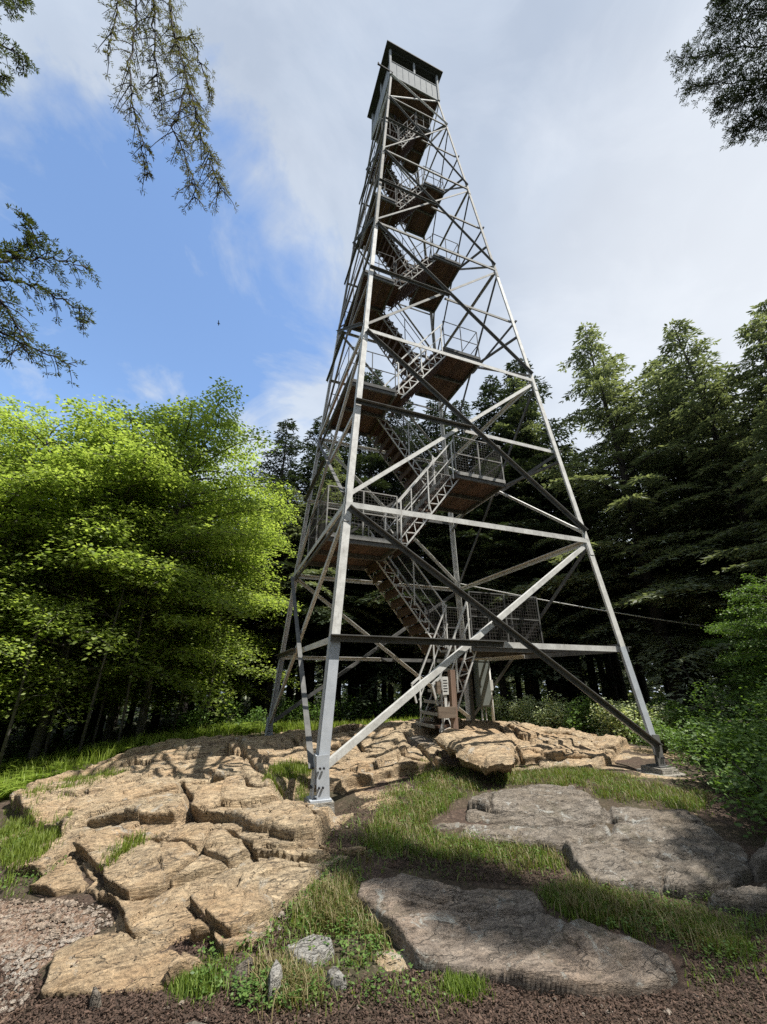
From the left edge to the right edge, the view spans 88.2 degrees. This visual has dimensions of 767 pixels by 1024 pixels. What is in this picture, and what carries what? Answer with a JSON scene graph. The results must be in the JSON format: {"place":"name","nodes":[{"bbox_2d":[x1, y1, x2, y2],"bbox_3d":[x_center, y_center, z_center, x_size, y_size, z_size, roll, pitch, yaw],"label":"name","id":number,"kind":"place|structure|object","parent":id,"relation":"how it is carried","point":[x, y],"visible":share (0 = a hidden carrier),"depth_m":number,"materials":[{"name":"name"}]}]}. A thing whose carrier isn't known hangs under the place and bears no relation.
{"place":"outdoors","nodes":[
{"label":"outdoors","id":0,"kind":"place"},
{"bbox_2d":[0,695,766,1023],"bbox_3d":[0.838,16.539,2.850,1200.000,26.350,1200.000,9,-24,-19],"label":"ground","id":1,"kind":"structure","parent":0,"point":[722,823],"depth_m":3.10,"materials":[{"name":"soil"}]},
{"bbox_2d":[0,612,65,764],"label":"sapling","id":2,"kind":"object","parent":1,"relation":"on","point":[3,748],"visible":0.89,"depth_m":7.94,"materials":[{"name":"plant"}]},
{"bbox_2d":[0,556,84,757],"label":"conifer","id":3,"kind":"object","parent":1,"relation":"on","point":[4,728],"visible":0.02,"depth_m":13.36,"materials":[{"name":"green plant"}]},
{"bbox_2d":[0,0,101,386],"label":"hemlock","id":4,"kind":"object","parent":1,"relation":"on","point":[29,242],"visible":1,"depth_m":4.52,"materials":[{"name":"green plant"}]},
{"bbox_2d":[0,898,112,1023],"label":"gravel","id":5,"kind":"structure","parent":1,"relation":"on","point":[78,920],"depth_m":2.59,"materials":[{"name":"grey gravel"}]},
{"bbox_2d":[0,394,114,722],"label":"maple","id":6,"kind":"object","parent":1,"relation":"on","point":[12,401],"visible":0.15,"depth_m":10.57,"materials":[{"name":"green plant"}]},
{"bbox_2d":[31,587,111,759],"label":"sapling","id":7,"kind":"object","parent":1,"relation":"on","point":[51,724],"visible":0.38,"depth_m":9.45,"materials":[{"name":"plant"}]},
{"bbox_2d":[0,400,148,718],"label":"maple","id":8,"kind":"object","parent":1,"relation":"on","point":[16,494],"visible":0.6,"depth_m":9.55,"materials":[{"name":"green plant"}]},
{"bbox_2d":[36,613,138,748],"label":"conifer","id":9,"kind":"object","parent":1,"relation":"on","point":[79,733],"visible":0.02,"depth_m":15.30,"materials":[{"name":"green plant"}]},
{"bbox_2d":[1,466,200,751],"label":"maple","id":10,"kind":"object","parent":1,"relation":"on","point":[44,741],"visible":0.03,"depth_m":13.26,"materials":[{"name":"green plant"}]},
{"bbox_2d":[77,577,148,754],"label":"sapling","id":11,"kind":"object","parent":1,"relation":"on","point":[92,704],"visible":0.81,"depth_m":9.45,"materials":[{"name":"plant"}]},
{"bbox_2d":[0,389,226,763],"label":"maple","id":12,"kind":"object","parent":1,"relation":"on","point":[108,566],"visible":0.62,"depth_m":9.97,"materials":[{"name":"green plant"}]},
{"bbox_2d":[84,602,153,746],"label":"sapling","id":13,"kind":"object","parent":1,"relation":"on","point":[98,720],"visible":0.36,"depth_m":10.35,"materials":[{"name":"plant"}]},
{"bbox_2d":[0,427,238,745],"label":"maple","id":14,"kind":"object","parent":1,"relation":"on","point":[109,723],"visible":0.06,"depth_m":12.82,"materials":[{"name":"green plant"}]},
{"bbox_2d":[23,594,225,744],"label":"conifer","id":15,"kind":"object","parent":1,"relation":"on","point":[103,721],"visible":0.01,"depth_m":15.54,"materials":[{"name":"green plant"}]},
{"bbox_2d":[27,541,222,733],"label":"conifer","id":16,"kind":"object","parent":1,"relation":"on","point":[155,718],"visible":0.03,"depth_m":16.21,"materials":[{"name":"green plant"}]},
{"bbox_2d":[103,564,173,741],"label":"sapling","id":17,"kind":"object","parent":1,"relation":"on","point":[125,705],"visible":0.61,"depth_m":10.18,"materials":[{"name":"plant"}]},
{"bbox_2d":[0,376,299,739],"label":"maple","id":18,"kind":"object","parent":1,"relation":"on","point":[198,517],"visible":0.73,"depth_m":11.71,"materials":[{"name":"green plant"}]},
{"bbox_2d":[93,0,239,215],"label":"hemlock","id":19,"kind":"object","parent":1,"relation":"on","point":[189,87],"visible":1,"depth_m":4.22,"materials":[{"name":"green plant"}]},
{"bbox_2d":[171,707,212,733],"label":"shrub","id":20,"kind":"object","parent":1,"relation":"on","point":[197,717],"visible":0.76,"depth_m":11.18,"materials":[{"name":"green plant"}]},
{"bbox_2d":[102,480,305,729],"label":"maple","id":21,"kind":"object","parent":1,"relation":"on","point":[262,601],"visible":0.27,"depth_m":14.72,"materials":[{"name":"green plant"}]},
{"bbox_2d":[185,607,238,727],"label":"sapling","id":22,"kind":"object","parent":1,"relation":"on","point":[215,662],"visible":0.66,"depth_m":11.97,"materials":[{"name":"plant"}]},
{"bbox_2d":[208,697,246,728],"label":"shrub","id":23,"kind":"object","parent":1,"relation":"on","point":[223,720],"visible":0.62,"depth_m":13.06,"materials":[{"name":"green plant"}]},
{"bbox_2d":[198,521,287,720],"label":"conifer","id":24,"kind":"object","parent":1,"relation":"on","point":[244,625],"visible":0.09,"depth_m":18.87,"materials":[{"name":"green plant"}]},
{"bbox_2d":[200,518,294,719],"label":"conifer","id":25,"kind":"object","parent":1,"relation":"on","point":[247,696],"visible":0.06,"depth_m":18.82,"materials":[{"name":"green plant"}]},
{"bbox_2d":[221,488,326,722],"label":"conifer","id":26,"kind":"object","parent":1,"relation":"on","point":[276,637],"visible":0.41,"depth_m":18.05,"materials":[{"name":"green plant"}]},
{"bbox_2d":[267,959,282,1006],"bbox_3d":[-0.580,2.642,2.136,0.132,0.327,0.217,9,-24,-19],"label":"loose stone","id":27,"kind":"object","parent":1,"relation":"on","point":[275,976],"visible":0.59,"depth_m":2.12,"materials":[{"name":"stone"}]},
{"bbox_2d":[0,716,576,798],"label":"grass","id":28,"kind":"structure","parent":1,"relation":"on","point":[218,730],"depth_m":9.13,"materials":[{"name":"plant"}]},
{"bbox_2d":[274,695,309,723],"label":"shrub","id":29,"kind":"object","parent":1,"relation":"on","point":[293,711],"visible":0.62,"depth_m":14.44,"materials":[{"name":"green plant"}]},
{"bbox_2d":[170,418,418,720],"bbox_3d":[-5.275,2.294,21.225,11.572,16.612,10.873,10,-25,-22],"label":"conifer","id":30,"kind":"object","parent":1,"relation":"on","point":[290,449],"visible":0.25,"depth_m":21.16,"materials":[{"name":"green plant"}]},
{"bbox_2d":[169,437,435,719],"bbox_3d":[-2.470,2.586,21.046,10.404,15.894,11.072,-7,-24,17],"label":"conifer","id":31,"kind":"object","parent":1,"relation":"on","point":[317,616],"visible":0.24,"depth_m":18.97,"materials":[{"name":"green plant"}]},
{"bbox_2d":[215,415,389,718],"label":"conifer","id":32,"kind":"object","parent":1,"relation":"on","point":[308,467],"visible":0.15,"depth_m":22.25,"materials":[{"name":"green plant"}]},
{"bbox_2d":[285,934,334,970],"bbox_3d":[-0.417,2.768,2.389,0.330,0.264,0.286,20,-30,-39],"label":"loose stone","id":33,"kind":"object","parent":1,"relation":"on","point":[310,956],"visible":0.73,"depth_m":2.38,"materials":[{"name":"stone"}]},
{"bbox_2d":[258,476,367,719],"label":"conifer","id":34,"kind":"object","parent":1,"relation":"on","point":[311,672],"visible":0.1,"depth_m":18.83,"materials":[{"name":"green plant"}]},
{"bbox_2d":[268,449,387,699],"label":"conifer","id":35,"kind":"object","parent":1,"relation":"on","point":[317,572],"visible":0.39,"depth_m":18.96,"materials":[{"name":"green plant"}]},
{"bbox_2d":[0,756,659,887],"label":"grass","id":36,"kind":"structure","parent":1,"relation":"on","point":[29,847],"depth_m":4.28,"materials":[{"name":"plant"}]},
{"bbox_2d":[326,966,346,992],"bbox_3d":[-0.256,2.698,2.185,0.136,0.267,0.184,18,-29,-36],"label":"loose stone","id":37,"kind":"object","parent":1,"relation":"on","point":[338,979],"visible":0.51,"depth_m":2.17,"materials":[{"name":"stone"}]},
{"bbox_2d":[251,370,435,715],"bbox_3d":[-1.242,0.626,26.206,14.240,24.000,13.718,13,-26,-27],"label":"conifer","id":38,"kind":"object","parent":1,"relation":"on","point":[365,458],"visible":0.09,"depth_m":23.18,"materials":[{"name":"green plant"}]},
{"bbox_2d":[334,694,366,723],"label":"shrub","id":39,"kind":"object","parent":1,"relation":"on","point":[343,710],"visible":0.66,"depth_m":15.05,"materials":[{"name":"green plant"}]},
{"bbox_2d":[315,527,397,716],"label":"conifer","id":40,"kind":"object","parent":1,"relation":"on","point":[357,682],"visible":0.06,"depth_m":20.86,"materials":[{"name":"green plant"}]},
{"bbox_2d":[0,716,733,999],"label":"rock outcrop","id":41,"kind":"object","parent":1,"relation":"on","point":[229,849],"visible":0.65,"depth_m":3.53,"materials":[{"name":"stone"}]},
{"bbox_2d":[434,728,516,774],"bbox_3d":[1.574,3.660,6.130,1.325,0.430,1.875,9,-24,-19],"label":"boulder","id":42,"kind":"object","parent":41,"relation":"on","point":[485,752],"visible":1,"depth_m":5.79,"materials":[{"name":"stone"}]},
{"bbox_2d":[530,733,614,769],"bbox_3d":[3.350,4.435,7.220,1.500,0.520,2.667,-5,-23,11],"label":"boulder","id":43,"kind":"object","parent":41,"relation":"on","point":[600,759],"visible":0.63,"depth_m":6.76,"materials":[{"name":"stone"}]},
{"bbox_2d":[1,682,763,767],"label":"undergrowth","id":44,"kind":"object","parent":1,"relation":"on","point":[55,744],"visible":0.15,"depth_m":15.60,"materials":[{"name":"green plant"}]},
{"bbox_2d":[0,761,765,1013],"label":"clover","id":45,"kind":"object","parent":1,"relation":"on","point":[246,992],"visible":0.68,"depth_m":2.52,"materials":[{"name":"green plant"}]},
{"bbox_2d":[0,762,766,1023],"bbox_3d":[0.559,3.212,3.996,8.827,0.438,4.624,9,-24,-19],"label":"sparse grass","id":46,"kind":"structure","parent":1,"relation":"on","point":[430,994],"depth_m":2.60,"materials":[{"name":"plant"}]},
{"bbox_2d":[0,895,766,1023],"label":"twigs","id":47,"kind":"object","parent":1,"relation":"on","point":[353,988],"visible":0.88,"depth_m":2.11,"materials":[{"name":"wood"}]},
{"bbox_2d":[58,627,756,712],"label":"woods","id":48,"kind":"object","parent":1,"relation":"on","point":[655,695],"depth_m":46.98,"materials":[{"name":"plant"}]},
{"bbox_2d":[369,496,454,717],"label":"conifer","id":49,"kind":"object","parent":1,"relation":"on","point":[416,654],"visible":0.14,"depth_m":18.31,"materials":[{"name":"green plant"}]},
{"bbox_2d":[320,399,515,719],"bbox_3d":[1.603,1.381,22.994,11.866,20.000,11.431,17,-28,-34],"label":"conifer","id":50,"kind":"object","parent":1,"relation":"on","point":[407,406],"visible":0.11,"depth_m":22.65,"materials":[{"name":"green plant"}]},
{"bbox_2d":[366,485,483,716],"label":"conifer","id":51,"kind":"object","parent":1,"relation":"on","point":[428,694],"visible":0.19,"depth_m":18.39,"materials":[{"name":"green plant"}]},
{"bbox_2d":[324,399,567,720],"bbox_3d":[2.575,1.712,21.165,12.501,17.945,11.746,-20,-30,39],"label":"conifer","id":52,"kind":"object","parent":1,"relation":"on","point":[469,533],"visible":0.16,"depth_m":18.68,"materials":[{"name":"green plant"}]},
{"bbox_2d":[397,514,494,704],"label":"conifer","id":53,"kind":"object","parent":1,"relation":"on","point":[448,564],"visible":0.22,"depth_m":18.51,"materials":[{"name":"green plant"}]},
{"bbox_2d":[435,670,458,729],"bbox_3d":[1.144,3.667,7.100,0.410,1.556,0.158,9,-24,-19],"label":"notice post","id":54,"kind":"object","parent":1,"relation":"on","point":[450,712],"visible":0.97,"depth_m":7.18,"materials":[{"name":"brown wood"}]},
{"bbox_2d":[145,782,763,1023],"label":"pebbles","id":55,"kind":"object","parent":1,"relation":"on","point":[181,1002],"visible":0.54,"depth_m":2.10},
{"bbox_2d":[150,765,761,1019],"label":"grass","id":56,"kind":"structure","parent":1,"relation":"on","point":[464,985],"depth_m":2.98,"materials":[{"name":"plant"}]},
{"bbox_2d":[264,40,671,803],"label":"fire tower","id":57,"kind":"structure","parent":1,"relation":"on","point":[404,104],"depth_m":9.95,"materials":[{"name":"metal"}]},
{"bbox_2d":[411,509,538,714],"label":"conifer","id":58,"kind":"object","parent":1,"relation":"on","point":[471,560],"visible":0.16,"depth_m":18.77,"materials":[{"name":"green plant"}]},
{"bbox_2d":[435,517,518,718],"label":"conifer","id":59,"kind":"object","parent":1,"relation":"on","point":[473,563],"visible":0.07,"depth_m":18.47,"materials":[{"name":"green plant"}]},
{"bbox_2d":[466,660,494,720],"bbox_3d":[2.553,4.719,10.165,0.640,2.251,0.295,9,-24,-19],"label":"electrical cabinet","id":60,"kind":"object","parent":1,"relation":"on","point":[484,688],"visible":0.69,"depth_m":10.16,"materials":[{"name":"grey metal"}]},
{"bbox_2d":[432,399,538,715],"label":"conifer","id":61,"kind":"object","parent":1,"relation":"on","point":[468,414],"visible":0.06,"depth_m":24.45,"materials":[{"name":"green plant"}]},
{"bbox_2d":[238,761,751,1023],"bbox_3d":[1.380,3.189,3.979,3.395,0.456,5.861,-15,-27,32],"label":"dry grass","id":62,"kind":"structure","parent":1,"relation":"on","point":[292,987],"depth_m":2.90,"materials":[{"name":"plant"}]},
{"bbox_2d":[483,694,513,720],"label":"flowering plant","id":63,"kind":"object","parent":1,"relation":"on","point":[498,704],"visible":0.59,"depth_m":13.35,"materials":[{"name":"green plant"}]},
{"bbox_2d":[461,498,565,719],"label":"conifer","id":64,"kind":"object","parent":1,"relation":"on","point":[502,681],"visible":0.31,"depth_m":17.58,"materials":[{"name":"green plant"}]},
{"bbox_2d":[357,873,677,999],"bbox_3d":[0.762,2.852,2.639,2.060,0.415,1.013,-3,-23,6],"label":"rock slab","id":65,"kind":"object","parent":1,"relation":"on","point":[520,938],"visible":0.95,"depth_m":2.47,"materials":[{"name":"stone"}]},
{"bbox_2d":[506,697,541,726],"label":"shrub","id":66,"kind":"object","parent":1,"relation":"on","point":[515,711],"visible":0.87,"depth_m":12.50,"materials":[{"name":"green plant"}]},
{"bbox_2d":[419,374,641,719],"bbox_3d":[6.681,0.951,20.605,11.258,18.974,10.845,-16,-28,33],"label":"conifer","id":67,"kind":"object","parent":1,"relation":"on","point":[490,389],"visible":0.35,"depth_m":18.89,"materials":[{"name":"green plant"}]},
{"bbox_2d":[456,469,612,719],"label":"conifer","id":68,"kind":"object","parent":1,"relation":"on","point":[550,687],"visible":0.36,"depth_m":17.64,"materials":[{"name":"green plant"}]},
{"bbox_2d":[472,453,610,700],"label":"conifer","id":69,"kind":"object","parent":1,"relation":"on","point":[534,568],"visible":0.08,"depth_m":18.37,"materials":[{"name":"green plant"}]},
{"bbox_2d":[532,690,579,728],"bbox_3d":[5.010,5.997,11.882,1.432,1.170,1.211,9,-24,-19],"label":"flowering plant","id":70,"kind":"object","parent":1,"relation":"on","point":[556,723],"visible":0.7,"depth_m":11.74,"materials":[{"name":"green plant"}]},
{"bbox_2d":[460,377,663,719],"bbox_3d":[8.254,0.963,21.302,10.535,19.483,11.212,-11,-26,25],"label":"conifer","id":71,"kind":"object","parent":1,"relation":"on","point":[562,690],"visible":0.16,"depth_m":18.48,"materials":[{"name":"green plant"}]},
{"bbox_2d":[532,487,632,722],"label":"conifer","id":72,"kind":"object","parent":1,"relation":"on","point":[577,660],"visible":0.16,"depth_m":17.50,"materials":[{"name":"green plant"}]},
{"bbox_2d":[562,692,605,735],"bbox_3d":[5.623,5.639,10.989,1.423,1.143,1.135,9,-24,-19],"label":"leafy plant","id":73,"kind":"object","parent":1,"relation":"on","point":[591,730],"visible":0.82,"depth_m":10.98,"materials":[{"name":"green plant"}]},
{"bbox_2d":[431,784,753,899],"bbox_3d":[2.099,3.378,4.115,2.720,0.570,2.260,-13,-26,29],"label":"rock slab","id":74,"kind":"object","parent":1,"relation":"on","point":[682,852],"visible":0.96,"depth_m":3.83,"materials":[{"name":"stone"}]},
{"bbox_2d":[441,357,747,719],"bbox_3d":[9.233,0.386,22.302,15.001,21.534,14.095,20,-30,-38],"label":"conifer","id":75,"kind":"object","parent":1,"relation":"on","point":[566,449],"visible":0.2,"depth_m":18.92,"materials":[{"name":"green plant"}]},
{"bbox_2d":[547,484,645,705],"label":"conifer","id":76,"kind":"object","parent":1,"relation":"on","point":[614,695],"visible":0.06,"depth_m":17.40,"materials":[{"name":"green plant"}]},
{"bbox_2d":[551,450,646,715],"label":"conifer","id":77,"kind":"object","parent":1,"relation":"on","point":[614,658],"visible":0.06,"depth_m":17.50,"materials":[{"name":"green plant"}]},
{"bbox_2d":[550,471,647,723],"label":"conifer","id":78,"kind":"object","parent":1,"relation":"on","point":[591,667],"visible":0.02,"depth_m":17.99,"materials":[{"name":"green plant"}]},
{"bbox_2d":[585,697,632,738],"bbox_3d":[6.000,5.410,10.292,1.334,1.094,1.125,9,-24,-19],"label":"flowering plant","id":79,"kind":"object","parent":1,"relation":"on","point":[603,718],"visible":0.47,"depth_m":10.23,"materials":[{"name":"green plant"}]},
{"bbox_2d":[490,322,766,721],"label":"conifer","id":80,"kind":"object","parent":1,"relation":"on","point":[602,373],"visible":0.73,"depth_m":15.38,"materials":[{"name":"green plant"}]},
{"bbox_2d":[604,699,656,744],"bbox_3d":[6.032,5.106,9.598,1.168,1.021,1.226,-8,-24,19],"label":"flowering plant","id":81,"kind":"object","parent":1,"relation":"on","point":[626,732],"visible":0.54,"depth_m":9.59,"materials":[{"name":"green plant"}]},
{"bbox_2d":[599,488,685,716],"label":"conifer","id":82,"kind":"object","parent":1,"relation":"on","point":[642,683],"visible":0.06,"depth_m":18.23,"materials":[{"name":"green plant"}]},
{"bbox_2d":[570,387,734,723],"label":"conifer","id":83,"kind":"object","parent":1,"relation":"on","point":[670,626],"visible":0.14,"depth_m":15.96,"materials":[{"name":"green plant"}]},
{"bbox_2d":[622,717,693,754],"bbox_3d":[5.527,4.498,7.930,1.136,0.696,1.269,9,-24,-19],"label":"shrub","id":84,"kind":"object","parent":1,"relation":"on","point":[662,738],"visible":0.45,"depth_m":7.83,"materials":[{"name":"green plant"}]},
{"bbox_2d":[630,703,686,747],"bbox_3d":[6.531,5.106,9.466,1.460,0.996,1.273,9,-24,-19],"label":"flowering plant","id":85,"kind":"object","parent":1,"relation":"on","point":[658,715],"visible":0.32,"depth_m":9.38,"materials":[{"name":"green plant"}]},
{"bbox_2d":[636,765,685,776],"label":"concrete pier","id":86,"kind":"structure","parent":1,"relation":"on","point":[667,772],"depth_m":6.24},
{"bbox_2d":[590,360,766,712],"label":"conifer","id":87,"kind":"object","parent":1,"relation":"on","point":[688,486],"visible":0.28,"depth_m":14.82,"materials":[{"name":"green plant"}]},
{"bbox_2d":[602,318,766,661],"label":"conifer","id":88,"kind":"object","parent":1,"relation":"on","point":[709,428],"visible":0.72,"depth_m":13.76,"materials":[{"name":"green plant"}]},
{"bbox_2d":[660,700,717,749],"bbox_3d":[6.816,4.797,8.877,1.232,1.046,1.027,6,-24,-14],"label":"leafy plant","id":89,"kind":"object","parent":1,"relation":"on","point":[677,714],"visible":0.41,"depth_m":8.95,"materials":[{"name":"green plant"}]},
{"bbox_2d":[624,355,760,671],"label":"conifer","id":90,"kind":"object","parent":1,"relation":"on","point":[692,569],"visible":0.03,"depth_m":18.36,"materials":[{"name":"green plant"}]},
{"bbox_2d":[660,710,756,769],"bbox_3d":[5.612,3.890,6.778,1.307,0.906,1.600,-2,-23,5],"label":"shrub","id":91,"kind":"object","parent":1,"relation":"on","point":[684,731],"visible":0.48,"depth_m":6.86,"materials":[{"name":"green plant"}]},
{"bbox_2d":[663,0,766,548],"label":"hemlock","id":92,"kind":"object","parent":1,"relation":"on","point":[759,112],"visible":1,"depth_m":6.09,"materials":[{"name":"green plant"}]},
{"bbox_2d":[666,390,766,659],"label":"conifer","id":93,"kind":"object","parent":1,"relation":"on","point":[721,513],"visible":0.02,"depth_m":15.30,"materials":[{"name":"green plant"}]},
{"bbox_2d":[667,718,766,795],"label":"shrub","id":94,"kind":"object","parent":1,"relation":"on","point":[718,742],"visible":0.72,"depth_m":5.57,"materials":[{"name":"green plant"}]},
{"bbox_2d":[673,401,766,706],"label":"conifer","id":95,"kind":"object","parent":1,"relation":"on","point":[761,435],"visible":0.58,"depth_m":10.00,"materials":[{"name":"green plant"}]},
{"bbox_2d":[676,679,766,760],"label":"shrub","id":96,"kind":"object","parent":1,"relation":"on","point":[711,699],"visible":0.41,"depth_m":8.06,"materials":[{"name":"green plant"}]},
{"bbox_2d":[677,299,766,626],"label":"conifer","id":97,"kind":"object","parent":1,"relation":"on","point":[714,612],"visible":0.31,"depth_m":12.74,"materials":[{"name":"green plant"}]},
{"bbox_2d":[699,602,766,736],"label":"young tree","id":98,"kind":"object","parent":1,"relation":"on","point":[721,640],"visible":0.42,"depth_m":9.62,"materials":[{"name":"green plant"}]},
{"bbox_2d":[703,573,766,746],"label":"young tree","id":99,"kind":"object","parent":1,"relation":"on","point":[753,628],"visible":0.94,"depth_m":7.46,"materials":[{"name":"green plant"}]},
{"bbox_2d":[704,314,766,619],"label":"conifer","id":100,"kind":"object","parent":1,"relation":"on","point":[743,332],"visible":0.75,"depth_m":12.39,"materials":[{"name":"green plant"}]},
{"bbox_2d":[704,746,766,809],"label":"shrub","id":101,"kind":"object","parent":1,"relation":"on","point":[730,770],"visible":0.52,"depth_m":4.87,"materials":[{"name":"green plant"}]},
{"bbox_2d":[705,730,766,841],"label":"shrub","id":102,"kind":"object","parent":1,"relation":"on","point":[759,798],"visible":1,"depth_m":4.30,"materials":[{"name":"green plant"}]},
{"bbox_2d":[707,883,766,920],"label":"rock slab","id":103,"kind":"object","parent":1,"relation":"on","point":[749,898],"visible":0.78,"depth_m":2.97,"materials":[{"name":"stone"}]},
{"bbox_2d":[712,673,766,770],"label":"shrub","id":104,"kind":"object","parent":1,"relation":"on","point":[753,711],"visible":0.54,"depth_m":6.02,"materials":[{"name":"green plant"}]},
{"bbox_2d":[749,839,766,882],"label":"boulder","id":105,"kind":"object","parent":1,"relation":"on","point":[758,864],"visible":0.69,"depth_m":3.42,"materials":[{"name":"stone"}]},
{"bbox_2d":[0,0,766,694],"label":"sky","id":106,"kind":"structure","parent":0,"point":[608,201],"materials":[{"name":"blue"}]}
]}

